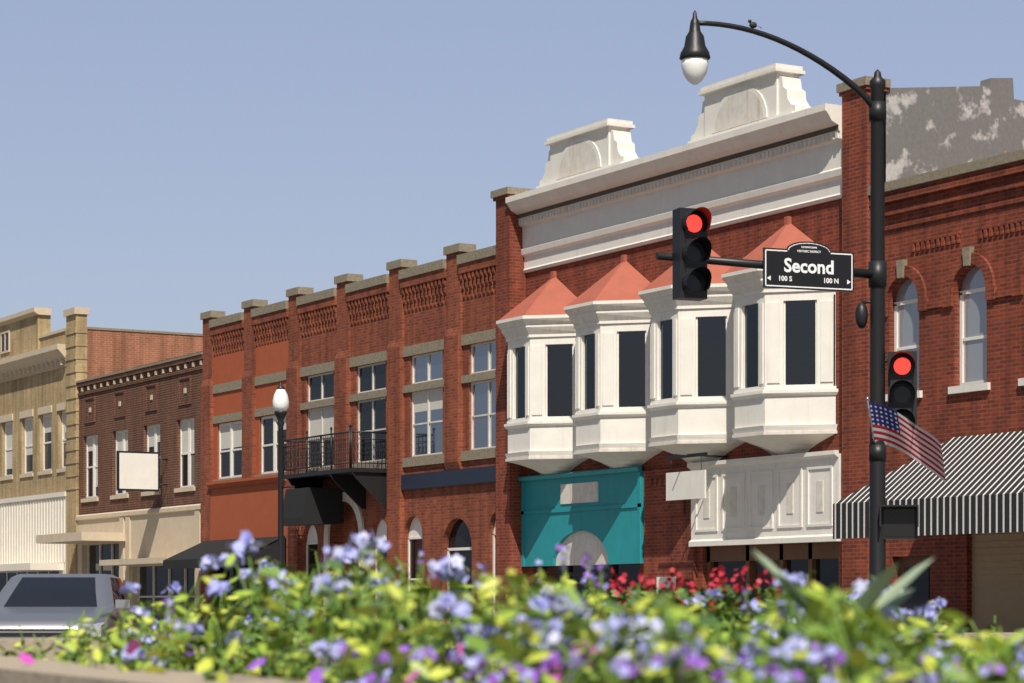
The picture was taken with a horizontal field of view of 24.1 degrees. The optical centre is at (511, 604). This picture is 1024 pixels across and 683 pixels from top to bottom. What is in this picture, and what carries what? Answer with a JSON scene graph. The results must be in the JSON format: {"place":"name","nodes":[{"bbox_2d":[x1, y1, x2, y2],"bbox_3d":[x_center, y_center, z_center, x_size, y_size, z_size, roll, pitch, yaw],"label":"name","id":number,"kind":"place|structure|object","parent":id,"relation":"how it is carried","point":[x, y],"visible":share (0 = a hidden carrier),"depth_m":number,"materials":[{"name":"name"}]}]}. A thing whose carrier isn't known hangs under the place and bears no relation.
{"place":"outdoors","nodes":[
{"label":"outdoors","id":0,"kind":"place"},
{"bbox_2d":[0,0,1023,333],"label":"sky","id":1,"kind":"structure","parent":0,"point":[164,164],"materials":[{"name":"blue"}]},
{"bbox_3d":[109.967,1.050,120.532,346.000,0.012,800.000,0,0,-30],"label":"road","id":2,"kind":"structure","parent":0,"visible":0},
{"bbox_2d":[0,574,138,638],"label":"car","id":3,"kind":"object","parent":2,"relation":"on","point":[42,605],"visible":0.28,"depth_m":32.69,"materials":[{"name":"grey paint"}]},
{"bbox_2d":[272,382,294,632],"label":"street lamp","id":4,"kind":"object","parent":2,"relation":"on","point":[280,401],"visible":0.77,"depth_m":44.96,"materials":[{"name":"black metal"}]},
{"bbox_2d":[0,632,1023,682],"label":"planter","id":5,"kind":"object","parent":2,"relation":"on","point":[14,669],"visible":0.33,"depth_m":5.09,"materials":[{"name":"concrete"}]},
{"bbox_2d":[0,530,1023,682],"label":"flower bed","id":6,"kind":"object","parent":5,"relation":"in","point":[639,634],"visible":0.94,"depth_m":4.12,"materials":[{"name":"green plant"}]},
{"label":"ground","id":7,"kind":"structure","parent":0,"visible":0},
{"bbox_2d":[0,307,202,591],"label":"building","id":8,"kind":"structure","parent":7,"relation":"on","point":[43,368],"depth_m":85.56,"materials":[{"name":"brick"}]},
{"bbox_2d":[36,351,202,631],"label":"building","id":9,"kind":"structure","parent":7,"relation":"on","point":[138,518],"depth_m":77.35,"materials":[{"name":"brick"}]},
{"bbox_2d":[163,243,495,635],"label":"building","id":10,"kind":"structure","parent":7,"relation":"on","point":[402,353],"depth_m":63.52,"materials":[{"name":"brick"}]},
{"bbox_2d":[283,424,386,525],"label":"balcony","id":11,"kind":"structure","parent":10,"relation":"attached to","point":[309,499],"depth_m":64.24,"materials":[{"name":"black metal"}]},
{"bbox_2d":[490,63,841,632],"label":"building","id":12,"kind":"structure","parent":7,"relation":"on","point":[646,424],"depth_m":50.03,"materials":[{"name":"brick"}]},
{"bbox_2d":[656,10,918,605],"bbox_3d":[3.454,-2.914,29.442,3.507,8.628,0.771,0,0,-22],"label":"signal pole","id":13,"kind":"object","parent":7,"relation":"on","point":[690,257],"visible":0.96,"depth_m":29.86,"materials":[{"name":"black metal"}]},
{"bbox_2d":[779,276,791,280],"bbox_3d":[3.359,-4.008,29.465,0.174,0.064,0.003,0,0,-20],"label":"sign text","id":14,"kind":"object","parent":13,"relation":"attached to","point":[784,278],"visible":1,"depth_m":29.46,"materials":[{"name":"white paint"}]},
{"bbox_2d":[784,258,833,274],"bbox_3d":[3.660,-4.175,29.575,0.679,0.177,0.006,0,0,-20],"label":"sign text","id":15,"kind":"object","parent":13,"relation":"attached to","point":[809,266],"visible":1,"depth_m":29.57,"materials":[{"name":"white paint"}]},
{"bbox_2d":[824,278,838,283],"bbox_3d":[3.949,-4.008,29.680,0.198,0.064,0.003,0,0,-20],"label":"sign text","id":16,"kind":"object","parent":13,"relation":"attached to","point":[831,280],"visible":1,"depth_m":29.67,"materials":[{"name":"white paint"}]},
{"bbox_2d":[869,403,945,482],"bbox_3d":[4.912,-2.014,29.883,1.159,0.965,0.386,0,0,-12],"label":"flag","id":17,"kind":"object","parent":13,"relation":"attached to","point":[895,429],"visible":1,"depth_m":29.86,"materials":[{"name":"multicoloured fabric"}]},
{"bbox_2d":[836,76,1023,632],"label":"building","id":18,"kind":"structure","parent":7,"relation":"on","point":[954,230],"depth_m":43.78,"materials":[{"name":"brick"}]},
{"bbox_2d":[833,431,1023,538],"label":"awning","id":19,"kind":"object","parent":18,"relation":"attached to","point":[981,490],"visible":0.92,"depth_m":39.98,"materials":[{"name":"multicoloured"}]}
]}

